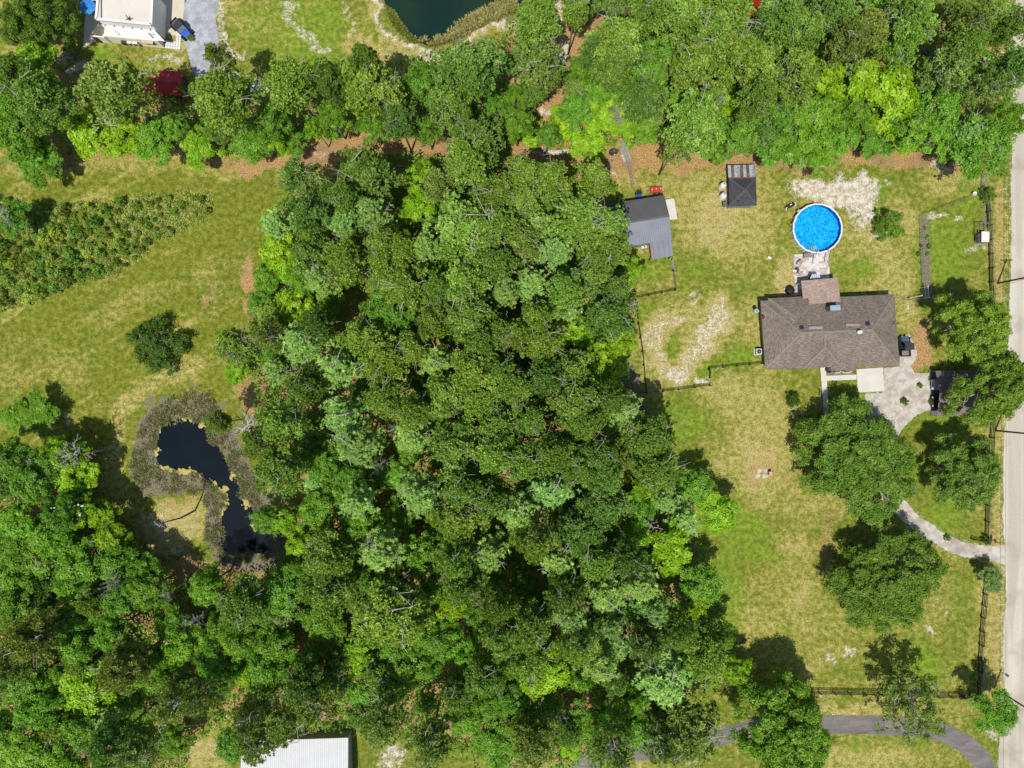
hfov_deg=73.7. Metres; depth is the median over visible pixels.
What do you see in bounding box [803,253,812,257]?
storage box
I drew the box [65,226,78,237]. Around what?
wild shrub
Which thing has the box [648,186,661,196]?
red trailer
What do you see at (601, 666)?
cypress tree
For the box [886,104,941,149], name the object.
broadleaf tree
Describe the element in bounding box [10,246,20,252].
wild shrub
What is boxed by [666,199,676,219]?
barn slab
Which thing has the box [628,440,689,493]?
pine tree
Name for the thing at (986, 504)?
rail fence
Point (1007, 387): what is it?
oak tree
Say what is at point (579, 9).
pine tree
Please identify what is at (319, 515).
broadleaf tree
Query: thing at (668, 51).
broadleaf tree
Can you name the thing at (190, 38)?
shrub
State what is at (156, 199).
wild shrub
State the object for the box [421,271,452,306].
pine tree
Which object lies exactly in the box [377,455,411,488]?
broadleaf tree
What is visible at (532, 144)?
broadleaf tree
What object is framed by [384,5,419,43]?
shore weeds
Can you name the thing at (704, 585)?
broadleaf tree
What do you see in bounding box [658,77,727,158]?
pine tree
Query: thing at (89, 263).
wild shrub
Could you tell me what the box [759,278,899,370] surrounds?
ranch house
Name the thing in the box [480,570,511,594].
pine tree
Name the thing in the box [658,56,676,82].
pine tree
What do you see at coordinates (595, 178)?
pine tree
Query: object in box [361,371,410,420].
pine tree
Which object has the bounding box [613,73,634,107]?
broadleaf tree
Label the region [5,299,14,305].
wild shrub
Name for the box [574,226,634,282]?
pine tree
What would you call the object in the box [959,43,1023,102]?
pine tree
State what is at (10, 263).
wild shrub
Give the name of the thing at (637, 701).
broadleaf tree
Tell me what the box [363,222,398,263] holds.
pine tree
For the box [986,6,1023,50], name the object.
pine tree
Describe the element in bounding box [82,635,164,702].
pine tree
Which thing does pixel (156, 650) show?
broadleaf tree
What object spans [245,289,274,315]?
broadleaf tree
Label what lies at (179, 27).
utility vehicle
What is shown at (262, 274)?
broadleaf tree
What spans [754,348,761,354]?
air conditioner
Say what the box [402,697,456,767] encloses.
pine tree
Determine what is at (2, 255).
wild shrub
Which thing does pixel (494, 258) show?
pine tree
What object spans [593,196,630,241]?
pine tree
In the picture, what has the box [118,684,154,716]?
broadleaf tree
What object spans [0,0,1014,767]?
ground
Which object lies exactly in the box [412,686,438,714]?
broadleaf tree
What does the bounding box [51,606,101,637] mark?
broadleaf tree
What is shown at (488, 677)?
pine tree
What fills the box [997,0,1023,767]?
dirt road
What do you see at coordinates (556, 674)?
broadleaf tree
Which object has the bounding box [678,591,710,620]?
broadleaf tree
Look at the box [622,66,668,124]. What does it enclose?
pine tree
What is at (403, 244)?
pine tree
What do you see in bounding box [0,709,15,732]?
broadleaf tree
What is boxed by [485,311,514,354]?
pine tree
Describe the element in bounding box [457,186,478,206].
pine tree
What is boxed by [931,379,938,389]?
silver car
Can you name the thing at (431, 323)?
pine tree
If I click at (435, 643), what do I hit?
broadleaf tree
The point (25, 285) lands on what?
wild shrub
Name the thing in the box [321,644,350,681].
pine tree
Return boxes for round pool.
[790,203,842,254]
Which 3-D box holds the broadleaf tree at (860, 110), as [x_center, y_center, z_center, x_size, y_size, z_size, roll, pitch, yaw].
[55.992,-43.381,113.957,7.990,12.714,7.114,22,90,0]
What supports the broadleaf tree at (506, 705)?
on the ground at (772, 554)
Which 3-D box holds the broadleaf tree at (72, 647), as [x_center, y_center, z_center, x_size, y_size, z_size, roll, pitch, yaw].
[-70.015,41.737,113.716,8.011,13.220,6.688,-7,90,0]
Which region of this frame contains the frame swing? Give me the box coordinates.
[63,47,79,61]
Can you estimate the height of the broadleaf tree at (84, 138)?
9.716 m
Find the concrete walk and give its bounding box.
[820,368,856,414]
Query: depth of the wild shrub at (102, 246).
119.20 m
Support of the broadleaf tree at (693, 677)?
on the ground at (772, 554)
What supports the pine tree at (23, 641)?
on the ground at (772, 554)
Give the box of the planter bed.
[826,369,853,374]
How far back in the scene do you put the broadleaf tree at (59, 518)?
108.70 m
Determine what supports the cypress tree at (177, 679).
on the ground at (772, 554)
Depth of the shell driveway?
119.98 m
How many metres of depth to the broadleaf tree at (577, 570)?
112.86 m
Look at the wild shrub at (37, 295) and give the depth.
118.96 m
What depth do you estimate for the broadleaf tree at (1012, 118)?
109.49 m
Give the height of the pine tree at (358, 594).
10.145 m
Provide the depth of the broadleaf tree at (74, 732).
108.60 m
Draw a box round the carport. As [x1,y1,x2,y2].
[928,370,980,415]
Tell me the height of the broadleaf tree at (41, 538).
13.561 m
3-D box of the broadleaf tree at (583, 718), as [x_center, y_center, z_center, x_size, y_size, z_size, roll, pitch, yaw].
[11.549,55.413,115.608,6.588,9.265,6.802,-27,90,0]
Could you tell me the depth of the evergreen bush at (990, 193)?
118.51 m
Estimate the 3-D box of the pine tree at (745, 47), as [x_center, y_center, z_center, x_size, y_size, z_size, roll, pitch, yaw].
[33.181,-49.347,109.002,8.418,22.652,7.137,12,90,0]
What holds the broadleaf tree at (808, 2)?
on the ground at (772, 554)
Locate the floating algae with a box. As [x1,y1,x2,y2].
[154,417,257,556]
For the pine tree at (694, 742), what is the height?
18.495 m
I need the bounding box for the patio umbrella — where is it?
[80,0,95,14]
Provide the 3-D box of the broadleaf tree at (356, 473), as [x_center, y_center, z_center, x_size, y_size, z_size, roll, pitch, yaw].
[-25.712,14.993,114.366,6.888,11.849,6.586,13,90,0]
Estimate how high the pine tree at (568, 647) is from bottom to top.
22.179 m
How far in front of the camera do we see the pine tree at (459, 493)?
100.77 m
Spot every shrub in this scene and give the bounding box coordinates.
[0,238,10,252]
[0,253,9,261]
[0,268,10,275]
[0,290,7,295]
[2,196,10,202]
[3,277,13,285]
[5,258,18,268]
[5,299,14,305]
[8,268,16,275]
[8,288,19,296]
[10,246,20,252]
[10,252,19,260]
[15,265,24,273]
[15,286,24,293]
[16,257,26,265]
[21,240,31,248]
[21,273,29,279]
[21,292,34,305]
[22,283,29,288]
[24,255,32,260]
[27,216,41,229]
[27,264,37,272]
[27,277,34,282]
[30,231,37,240]
[30,251,40,258]
[30,284,39,291]
[32,291,43,300]
[33,244,42,254]
[33,257,45,269]
[35,232,52,245]
[35,270,45,278]
[36,202,50,213]
[36,210,42,216]
[38,227,47,233]
[40,280,47,287]
[41,245,49,250]
[41,250,48,256]
[42,252,55,266]
[45,267,55,276]
[46,222,55,231]
[46,280,61,294]
[47,215,56,220]
[47,225,63,241]
[49,248,56,254]
[52,266,72,281]
[55,258,64,265]
[56,209,69,218]
[56,279,70,289]
[60,202,70,210]
[62,247,71,253]
[63,251,84,266]
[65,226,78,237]
[66,239,76,247]
[66,276,75,283]
[70,211,77,218]
[72,269,84,279]
[76,225,83,231]
[76,231,85,239]
[76,241,84,249]
[77,203,86,213]
[77,213,85,220]
[79,247,92,258]
[82,220,89,228]
[83,201,94,210]
[84,228,91,236]
[84,241,93,248]
[85,215,102,228]
[85,260,94,265]
[86,271,93,276]
[91,264,104,275]
[93,247,106,259]
[94,232,100,239]
[96,209,104,218]
[97,227,106,234]
[98,243,105,249]
[101,233,110,239]
[103,206,111,212]
[104,266,111,273]
[107,249,115,254]
[110,258,120,267]
[111,208,120,214]
[111,238,123,248]
[112,223,118,229]
[113,196,126,206]
[114,230,122,239]
[118,249,129,256]
[121,231,130,238]
[126,216,134,222]
[128,246,136,253]
[131,202,141,211]
[135,217,143,225]
[137,246,144,252]
[141,237,150,246]
[142,201,148,206]
[143,222,152,230]
[154,197,160,203]
[162,194,170,202]
[168,229,173,235]
[170,207,178,215]
[176,200,186,209]
[186,34,193,41]
[197,195,205,202]
[202,207,211,215]
[900,398,908,405]
[944,534,951,540]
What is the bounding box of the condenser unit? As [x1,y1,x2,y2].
[131,41,139,45]
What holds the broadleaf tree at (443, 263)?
on the ground at (772, 554)
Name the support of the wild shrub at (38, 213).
on the ground at (772, 554)
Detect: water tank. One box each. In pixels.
[718,182,726,189]
[718,192,726,200]
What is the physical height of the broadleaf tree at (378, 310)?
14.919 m
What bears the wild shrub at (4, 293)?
on the ground at (772, 554)
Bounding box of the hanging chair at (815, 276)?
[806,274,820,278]
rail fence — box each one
[635,299,646,392]
[637,289,676,297]
[647,385,711,392]
[713,688,745,692]
[810,691,970,698]
[975,586,988,696]
[984,422,995,537]
[985,198,995,301]
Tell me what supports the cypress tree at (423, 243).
on the ground at (772, 554)
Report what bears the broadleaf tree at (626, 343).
on the ground at (772, 554)
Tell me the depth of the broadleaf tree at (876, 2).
112.97 m
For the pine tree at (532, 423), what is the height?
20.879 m
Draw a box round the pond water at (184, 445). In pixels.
[157,419,277,555]
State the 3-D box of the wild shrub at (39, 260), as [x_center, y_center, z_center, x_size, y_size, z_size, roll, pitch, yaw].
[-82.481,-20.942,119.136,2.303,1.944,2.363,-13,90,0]
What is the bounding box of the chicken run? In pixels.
[974,223,988,243]
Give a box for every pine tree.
[0,51,76,116]
[0,63,82,134]
[0,472,14,500]
[0,605,68,670]
[0,638,55,686]
[0,667,12,695]
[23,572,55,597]
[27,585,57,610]
[35,708,78,752]
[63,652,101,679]
[72,55,160,137]
[72,755,87,767]
[73,699,159,766]
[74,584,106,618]
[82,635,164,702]
[107,722,168,767]
[146,678,201,744]
[179,674,229,721]
[183,57,260,138]
[198,117,235,146]
[202,38,249,91]
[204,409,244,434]
[212,327,259,367]
[227,686,278,751]
[237,702,288,766]
[240,314,288,353]
[241,426,276,460]
[248,435,310,502]
[249,297,289,328]
[249,597,275,627]
[250,54,318,117]
[255,398,313,446]
[262,693,312,748]
[274,157,324,199]
[280,649,333,710]
[282,368,328,412]
[286,679,341,744]
[288,191,336,234]
[289,234,329,282]
[291,408,325,451]
[292,219,334,242]
[297,572,360,617]
[299,301,343,345]
[300,522,355,588]
[305,58,351,120]
[310,177,343,211]
[313,521,338,553]
[319,234,369,289]
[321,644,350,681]
[322,141,405,208]
[325,176,363,215]
[335,317,386,355]
[339,58,408,121]
[343,585,370,623]
[344,700,376,736]
[346,576,439,651]
[347,41,384,87]
[350,329,417,387]
[355,507,381,528]
[359,658,394,695]
[360,687,414,749]
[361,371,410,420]
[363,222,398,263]
[364,562,412,606]
[365,239,409,282]
[367,272,382,293]
[376,99,420,151]
[377,260,433,316]
[379,229,418,264]
[387,390,434,429]
[397,330,432,369]
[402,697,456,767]
[409,218,431,238]
[413,189,503,266]
[415,301,451,340]
[416,294,436,315]
[419,166,457,207]
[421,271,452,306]
[423,474,449,508]
[423,487,490,549]
[424,372,467,420]
[426,87,476,136]
[426,415,487,482]
[431,27,507,104]
[434,465,489,513]
[436,194,458,214]
[438,667,475,717]
[439,130,491,194]
[440,252,492,310]
[441,291,496,343]
[446,117,505,167]
[450,347,499,398]
[456,382,503,418]
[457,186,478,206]
[461,324,505,366]
[461,477,517,524]
[463,649,512,699]
[467,97,489,124]
[469,171,517,216]
[472,203,517,249]
[474,406,520,441]
[474,428,525,476]
[474,577,513,635]
[475,237,520,285]
[477,614,516,664]
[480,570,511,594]
[482,352,521,386]
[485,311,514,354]
[488,365,533,410]
[498,709,530,745]
[501,218,545,265]
[502,435,543,483]
[502,595,550,656]
[503,49,524,82]
[503,317,533,357]
[503,347,531,372]
[505,152,542,191]
[506,178,543,224]
[506,639,558,691]
[507,514,562,565]
[510,399,547,435]
[511,37,567,107]
[511,702,561,767]
[512,0,562,52]
[519,299,555,336]
[520,43,542,63]
[521,316,569,364]
[522,78,548,115]
[526,353,571,399]
[530,429,580,475]
[536,154,572,200]
[537,188,612,256]
[542,570,587,613]
[544,267,584,315]
[545,346,570,375]
[546,373,602,440]
[550,524,570,547]
[550,621,601,669]
[554,444,590,490]
[555,348,594,386]
[555,504,608,565]
[555,715,582,753]
[560,0,589,54]
[560,255,609,302]
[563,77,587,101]
[563,402,606,443]
[569,157,614,198]
[573,543,617,583]
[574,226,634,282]
[574,434,597,447]
[575,483,633,531]
[576,432,620,482]
[577,31,602,69]
[581,459,625,501]
[581,604,606,641]
[584,4,642,78]
[585,293,634,340]
[585,718,636,767]
[586,0,606,23]
[588,43,643,92]
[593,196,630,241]
[597,271,640,305]
[598,379,633,415]
[601,662,628,701]
[603,0,625,16]
[609,532,650,579]
[613,598,632,622]
[618,448,646,474]
[620,411,676,458]
[622,0,672,42]
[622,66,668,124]
[622,596,650,625]
[622,618,663,671]
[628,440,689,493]
[632,41,657,69]
[642,712,681,767]
[644,98,672,124]
[645,11,674,46]
[647,694,674,721]
[653,699,728,767]
[654,613,698,655]
[657,0,708,47]
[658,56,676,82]
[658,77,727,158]
[658,131,691,174]
[669,36,716,94]
[675,6,746,76]
[682,615,718,640]
[682,626,729,690]
[695,78,728,112]
[699,0,762,51]
[705,19,764,86]
[730,38,783,88]
[733,74,778,122]
[744,0,785,45]
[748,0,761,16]
[750,117,778,153]
[761,0,812,55]
[772,47,822,108]
[781,2,831,58]
[806,0,867,50]
[819,32,832,56]
[820,16,870,67]
[840,4,901,61]
[864,104,901,139]
[869,18,936,69]
[871,0,947,56]
[879,0,902,8]
[881,0,901,25]
[914,43,972,99]
[915,0,1008,70]
[925,13,991,79]
[934,0,971,27]
[957,60,1015,107]
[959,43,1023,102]
[971,0,1017,26]
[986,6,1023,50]
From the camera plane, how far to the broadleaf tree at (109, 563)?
111.27 m
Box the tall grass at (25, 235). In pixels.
[0,190,213,312]
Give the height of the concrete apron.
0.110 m
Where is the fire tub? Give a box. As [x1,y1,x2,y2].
[609,148,617,155]
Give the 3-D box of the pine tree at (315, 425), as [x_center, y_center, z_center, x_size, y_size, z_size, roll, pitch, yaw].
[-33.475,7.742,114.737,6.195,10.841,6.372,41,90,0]
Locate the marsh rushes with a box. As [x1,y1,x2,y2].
[128,390,282,566]
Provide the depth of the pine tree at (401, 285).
103.24 m
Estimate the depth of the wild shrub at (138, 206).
119.02 m
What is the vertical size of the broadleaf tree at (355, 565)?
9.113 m
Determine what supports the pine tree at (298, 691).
on the ground at (772, 554)
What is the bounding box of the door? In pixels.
[92,37,102,42]
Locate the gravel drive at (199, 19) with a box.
[183,0,267,96]
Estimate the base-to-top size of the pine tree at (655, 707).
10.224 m
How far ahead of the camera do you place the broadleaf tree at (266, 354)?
111.22 m
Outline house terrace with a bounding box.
[83,0,184,47]
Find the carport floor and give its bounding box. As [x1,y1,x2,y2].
[930,372,939,414]
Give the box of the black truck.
[931,396,938,406]
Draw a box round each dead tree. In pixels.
[0,207,36,228]
[19,458,63,472]
[54,435,106,470]
[98,569,128,596]
[154,510,195,527]
[156,578,191,600]
[178,604,215,630]
[219,328,261,361]
[226,407,262,443]
[360,524,384,551]
[371,452,389,473]
[383,422,398,438]
[554,707,568,722]
[610,104,627,135]
[624,298,637,318]
[646,518,662,529]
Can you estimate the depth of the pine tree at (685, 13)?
102.44 m
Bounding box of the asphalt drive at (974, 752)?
[572,715,995,767]
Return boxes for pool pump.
[784,202,795,209]
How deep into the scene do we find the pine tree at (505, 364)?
99.84 m
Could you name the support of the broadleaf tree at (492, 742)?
on the ground at (772, 554)
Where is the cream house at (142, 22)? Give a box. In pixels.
[95,0,166,47]
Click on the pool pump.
(790, 205)
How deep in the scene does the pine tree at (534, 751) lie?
105.08 m
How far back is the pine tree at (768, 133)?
109.57 m
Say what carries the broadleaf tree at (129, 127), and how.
on the ground at (772, 554)
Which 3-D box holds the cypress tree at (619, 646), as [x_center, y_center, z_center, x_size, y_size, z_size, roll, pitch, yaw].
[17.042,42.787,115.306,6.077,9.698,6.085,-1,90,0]
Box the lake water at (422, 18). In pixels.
[384,0,522,44]
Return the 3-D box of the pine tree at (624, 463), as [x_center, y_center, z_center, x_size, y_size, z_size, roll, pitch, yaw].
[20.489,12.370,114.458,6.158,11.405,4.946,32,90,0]
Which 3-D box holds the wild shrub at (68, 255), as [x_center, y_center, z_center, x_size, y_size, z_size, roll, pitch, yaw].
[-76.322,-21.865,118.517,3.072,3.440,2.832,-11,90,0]
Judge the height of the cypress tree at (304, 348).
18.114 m
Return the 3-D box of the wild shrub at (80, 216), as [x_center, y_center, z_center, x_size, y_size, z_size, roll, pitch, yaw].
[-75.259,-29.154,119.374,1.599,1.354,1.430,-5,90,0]
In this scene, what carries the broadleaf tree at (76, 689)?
on the ground at (772, 554)
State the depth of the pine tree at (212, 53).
105.48 m
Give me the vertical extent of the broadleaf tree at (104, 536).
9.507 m
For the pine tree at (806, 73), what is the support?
on the ground at (772, 554)
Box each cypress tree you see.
[0,717,19,756]
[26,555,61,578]
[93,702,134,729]
[168,664,202,697]
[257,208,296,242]
[262,354,297,390]
[274,608,297,631]
[279,319,334,368]
[302,474,324,492]
[304,260,345,302]
[313,345,365,393]
[319,395,370,435]
[324,670,348,704]
[326,203,368,245]
[328,411,385,468]
[337,479,382,520]
[354,194,398,236]
[356,518,407,574]
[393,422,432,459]
[395,466,445,519]
[413,232,442,265]
[416,341,455,378]
[469,526,511,573]
[486,51,510,89]
[488,273,518,310]
[496,490,542,534]
[510,478,541,510]
[513,266,551,306]
[519,389,546,405]
[525,466,581,519]
[527,211,550,243]
[531,231,573,275]
[535,536,578,577]
[541,297,582,328]
[545,594,591,635]
[573,635,625,689]
[580,575,627,622]
[593,608,623,643]
[598,393,644,430]
[599,633,630,660]
[617,560,661,605]
[628,585,674,628]
[631,648,693,709]
[652,488,676,513]
[663,495,702,540]
[750,0,776,18]
[796,43,826,61]
[841,55,876,85]
[900,78,927,106]
[931,118,986,153]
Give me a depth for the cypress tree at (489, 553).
104.62 m
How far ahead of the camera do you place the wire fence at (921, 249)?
119.23 m
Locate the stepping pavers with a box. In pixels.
[165,34,180,49]
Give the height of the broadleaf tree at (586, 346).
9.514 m
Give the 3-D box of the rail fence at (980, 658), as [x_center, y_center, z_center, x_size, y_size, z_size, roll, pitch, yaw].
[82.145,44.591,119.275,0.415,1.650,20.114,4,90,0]
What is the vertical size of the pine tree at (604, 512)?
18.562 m
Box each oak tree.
[0,0,81,66]
[726,665,837,767]
[791,392,919,526]
[821,523,950,634]
[874,660,946,747]
[923,431,1004,513]
[930,289,1012,365]
[941,347,1023,428]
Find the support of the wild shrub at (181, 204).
on the ground at (772, 554)
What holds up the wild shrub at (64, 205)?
on the ground at (772, 554)
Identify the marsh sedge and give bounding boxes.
[129,390,286,566]
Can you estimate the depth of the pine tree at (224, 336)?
106.96 m
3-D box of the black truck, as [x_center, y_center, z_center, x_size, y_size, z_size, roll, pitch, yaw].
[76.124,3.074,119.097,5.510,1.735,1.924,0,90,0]
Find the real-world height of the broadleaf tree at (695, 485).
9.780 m
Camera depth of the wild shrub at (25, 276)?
119.26 m
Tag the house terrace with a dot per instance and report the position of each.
(175, 8)
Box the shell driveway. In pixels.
[865,334,1004,563]
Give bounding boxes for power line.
[725,726,902,758]
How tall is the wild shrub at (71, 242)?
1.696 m
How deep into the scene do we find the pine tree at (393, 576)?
104.82 m
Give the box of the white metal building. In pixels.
[241,729,352,767]
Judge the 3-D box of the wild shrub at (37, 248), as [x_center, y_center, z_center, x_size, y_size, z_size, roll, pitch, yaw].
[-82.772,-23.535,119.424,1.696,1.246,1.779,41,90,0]
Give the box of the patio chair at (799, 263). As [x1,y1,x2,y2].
[795,260,803,266]
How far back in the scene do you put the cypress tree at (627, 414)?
107.49 m
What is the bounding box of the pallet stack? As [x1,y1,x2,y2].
[620,140,630,162]
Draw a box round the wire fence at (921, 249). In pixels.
[918,215,924,286]
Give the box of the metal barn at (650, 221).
[605,195,672,260]
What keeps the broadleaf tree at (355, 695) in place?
on the ground at (772, 554)
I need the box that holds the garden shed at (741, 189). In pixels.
[725,165,756,207]
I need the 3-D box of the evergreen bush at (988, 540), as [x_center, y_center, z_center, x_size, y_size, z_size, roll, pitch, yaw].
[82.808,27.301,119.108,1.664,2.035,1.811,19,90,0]
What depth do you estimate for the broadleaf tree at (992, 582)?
116.61 m
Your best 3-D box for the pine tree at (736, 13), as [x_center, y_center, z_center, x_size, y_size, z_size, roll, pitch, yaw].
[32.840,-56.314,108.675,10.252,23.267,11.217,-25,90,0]
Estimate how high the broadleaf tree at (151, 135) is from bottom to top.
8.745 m
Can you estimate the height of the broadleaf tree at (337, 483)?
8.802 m
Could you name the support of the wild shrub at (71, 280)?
on the ground at (772, 554)
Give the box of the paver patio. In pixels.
[784,252,829,296]
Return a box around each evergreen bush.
[125,313,191,375]
[785,392,801,408]
[871,208,905,241]
[979,187,997,203]
[981,535,991,544]
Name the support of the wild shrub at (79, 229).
on the ground at (772, 554)
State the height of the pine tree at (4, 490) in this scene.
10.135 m
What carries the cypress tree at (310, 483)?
on the ground at (772, 554)
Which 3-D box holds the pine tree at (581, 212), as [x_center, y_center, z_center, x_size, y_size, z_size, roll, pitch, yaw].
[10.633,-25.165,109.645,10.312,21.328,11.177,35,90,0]
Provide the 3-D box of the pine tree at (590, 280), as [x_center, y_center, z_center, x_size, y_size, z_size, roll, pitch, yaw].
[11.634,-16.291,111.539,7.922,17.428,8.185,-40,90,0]
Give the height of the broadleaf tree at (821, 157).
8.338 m
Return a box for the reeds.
[418,0,519,46]
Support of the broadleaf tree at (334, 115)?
on the ground at (772, 554)
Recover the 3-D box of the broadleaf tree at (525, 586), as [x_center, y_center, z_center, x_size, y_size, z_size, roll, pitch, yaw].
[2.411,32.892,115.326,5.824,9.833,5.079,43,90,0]
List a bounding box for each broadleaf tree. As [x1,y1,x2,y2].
[0,79,40,123]
[0,108,47,164]
[0,200,32,239]
[0,403,24,431]
[0,435,38,483]
[0,496,42,546]
[0,526,20,559]
[0,534,56,576]
[0,560,46,598]
[0,581,45,632]
[0,656,60,706]
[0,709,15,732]
[0,712,59,767]
[7,453,61,505]
[11,387,60,441]
[11,677,68,731]
[12,41,68,89]
[15,135,62,175]
[22,150,62,190]
[24,519,87,561]
[34,730,89,767]
[36,435,92,475]
[39,495,85,538]
[48,654,95,694]
[49,571,90,609]
[50,535,108,591]
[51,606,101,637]
[52,454,100,495]
[53,700,107,754]
[55,484,101,507]
[56,659,119,716]
[57,529,92,558]
[57,623,100,665]
[59,104,124,160]
[66,491,103,528]
[77,568,104,596]
[85,498,122,527]
[89,515,134,552]
[92,613,140,654]
[92,759,116,767]
[94,576,130,619]
[96,534,144,583]
[110,117,143,154]
[116,538,145,558]
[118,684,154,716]
[119,565,175,611]
[124,551,163,580]
[124,711,159,741]
[126,116,172,167]
[132,658,176,698]
[145,640,181,679]
[151,602,192,639]
[159,722,190,760]
[160,616,212,670]
[161,112,189,142]
[179,124,227,170]
[187,561,231,606]
[192,640,232,684]
[205,611,230,639]
[207,677,235,698]
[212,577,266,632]
[212,622,263,663]
[213,722,254,767]
[222,356,251,385]
[224,657,249,683]
[228,119,270,165]
[234,653,260,692]
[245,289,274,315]
[245,647,298,694]
[247,505,280,537]
[250,100,293,145]
[250,135,277,160]
[251,616,300,675]
[252,261,283,292]
[258,229,295,271]
[258,563,304,622]
[259,339,287,371]
[266,128,291,157]
[270,505,304,536]
[272,283,315,329]
[275,250,301,284]
[281,128,306,158]
[285,264,313,298]
[285,528,313,556]
[287,554,312,581]
[289,434,317,464]
[295,604,346,645]
[297,642,325,668]
[298,481,344,531]
[299,433,340,487]
[303,119,329,146]
[311,97,354,140]
[316,285,346,311]
[324,478,348,506]
[332,457,376,493]
[332,564,355,588]
[332,629,374,680]
[338,506,380,554]
[343,675,382,707]
[345,546,368,572]
[348,378,373,415]
[350,352,364,367]
[353,566,377,593]
[354,112,390,146]
[357,284,418,340]
[369,99,389,132]
[369,456,388,481]
[374,637,417,668]
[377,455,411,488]
[378,494,418,536]
[383,670,407,703]
[390,203,422,232]
[391,645,444,692]
[396,530,444,578]
[397,446,422,465]
[399,62,445,109]
[400,157,447,198]
[402,184,441,227]
[406,257,443,279]
[407,114,445,149]
[408,614,459,662]
[409,371,431,402]
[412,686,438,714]
[417,566,445,603]
[421,516,450,543]
[428,402,457,432]
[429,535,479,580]
[434,583,467,622]
[437,258,454,272]
[437,318,465,346]
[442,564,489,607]
[444,699,487,736]
[446,626,491,669]
[463,598,487,629]
[469,715,524,767]
[470,515,500,545]
[472,281,496,304]
[474,695,501,721]
[482,91,511,122]
[490,681,532,720]
[496,106,537,146]
[500,81,533,112]
[500,654,514,677]
[501,524,520,543]
[506,258,528,284]
[511,563,537,597]
[516,575,552,613]
[519,638,572,701]
[521,126,542,151]
[527,692,562,726]
[533,189,563,228]
[537,123,563,152]
[546,104,580,142]
[555,93,595,132]
[555,736,582,760]
[557,313,594,349]
[559,697,599,736]
[565,485,586,511]
[565,661,592,692]
[567,128,607,161]
[567,338,593,358]
[567,557,593,590]
[568,55,593,86]
[568,81,629,143]
[573,338,629,388]
[581,70,621,105]
[586,293,604,306]
[588,718,616,748]
[589,195,605,209]
[594,405,624,436]
[594,697,618,728]
[603,687,634,727]
[604,516,651,549]
[605,326,638,355]
[611,115,638,149]
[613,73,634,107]
[616,254,646,288]
[618,709,658,746]
[622,679,649,717]
[623,475,657,504]
[624,494,655,531]
[628,56,670,94]
[632,119,663,146]
[639,32,678,71]
[642,517,692,577]
[667,79,695,114]
[676,562,729,606]
[678,467,717,502]
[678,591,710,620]
[678,652,707,689]
[691,490,741,534]
[701,135,733,165]
[713,622,737,650]
[714,73,739,90]
[718,115,762,159]
[719,88,740,116]
[721,652,754,685]
[756,125,807,169]
[757,96,797,136]
[767,49,795,75]
[770,0,804,6]
[779,89,850,159]
[793,145,840,179]
[802,0,824,12]
[807,55,845,98]
[831,95,878,138]
[832,57,921,138]
[833,117,861,158]
[856,132,896,159]
[858,0,888,17]
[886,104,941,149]
[890,120,921,155]
[912,81,965,131]
[916,119,959,164]
[946,108,1015,185]
[955,56,985,91]
[968,687,1019,737]
[978,564,1002,593]
[981,99,1023,134]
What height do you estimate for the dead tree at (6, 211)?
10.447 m
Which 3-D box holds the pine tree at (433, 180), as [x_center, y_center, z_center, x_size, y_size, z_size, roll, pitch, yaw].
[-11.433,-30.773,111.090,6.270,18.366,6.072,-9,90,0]
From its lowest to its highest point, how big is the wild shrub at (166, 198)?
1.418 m
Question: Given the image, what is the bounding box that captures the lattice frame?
[626,157,633,185]
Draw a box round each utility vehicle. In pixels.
[169,17,192,40]
[898,336,914,356]
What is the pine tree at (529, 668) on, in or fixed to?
on the ground at (772, 554)
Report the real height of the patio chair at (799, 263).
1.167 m
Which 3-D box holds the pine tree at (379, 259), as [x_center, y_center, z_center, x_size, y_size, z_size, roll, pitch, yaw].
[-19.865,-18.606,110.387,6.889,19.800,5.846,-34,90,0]
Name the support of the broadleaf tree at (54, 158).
on the ground at (772, 554)
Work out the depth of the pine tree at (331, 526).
110.50 m
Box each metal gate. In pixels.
[921,286,929,298]
[980,173,987,187]
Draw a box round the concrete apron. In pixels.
[856,368,883,392]
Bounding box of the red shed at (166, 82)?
[143,70,188,101]
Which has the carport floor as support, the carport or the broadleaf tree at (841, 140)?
the carport
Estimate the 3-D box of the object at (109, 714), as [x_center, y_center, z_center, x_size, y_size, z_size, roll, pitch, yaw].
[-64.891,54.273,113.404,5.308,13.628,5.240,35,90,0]
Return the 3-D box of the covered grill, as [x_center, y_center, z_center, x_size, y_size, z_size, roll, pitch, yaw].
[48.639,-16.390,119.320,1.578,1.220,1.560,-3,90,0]
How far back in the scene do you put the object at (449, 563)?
100.75 m
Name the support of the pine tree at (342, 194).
on the ground at (772, 554)
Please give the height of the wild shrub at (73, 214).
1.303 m
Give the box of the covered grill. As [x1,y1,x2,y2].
[785,286,794,294]
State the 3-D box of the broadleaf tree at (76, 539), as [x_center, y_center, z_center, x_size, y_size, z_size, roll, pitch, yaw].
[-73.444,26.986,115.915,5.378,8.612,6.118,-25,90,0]
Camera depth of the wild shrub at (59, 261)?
118.69 m
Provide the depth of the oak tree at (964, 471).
111.65 m
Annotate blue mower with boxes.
[635,189,642,199]
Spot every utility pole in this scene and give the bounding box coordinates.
[995,430,1023,433]
[997,277,1023,283]
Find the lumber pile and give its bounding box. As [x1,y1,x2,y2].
[531,146,587,156]
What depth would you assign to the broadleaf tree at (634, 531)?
110.44 m
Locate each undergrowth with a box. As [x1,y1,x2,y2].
[0,150,734,767]
[1,0,1023,154]
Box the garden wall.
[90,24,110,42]
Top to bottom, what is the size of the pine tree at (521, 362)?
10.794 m
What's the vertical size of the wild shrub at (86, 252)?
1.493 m

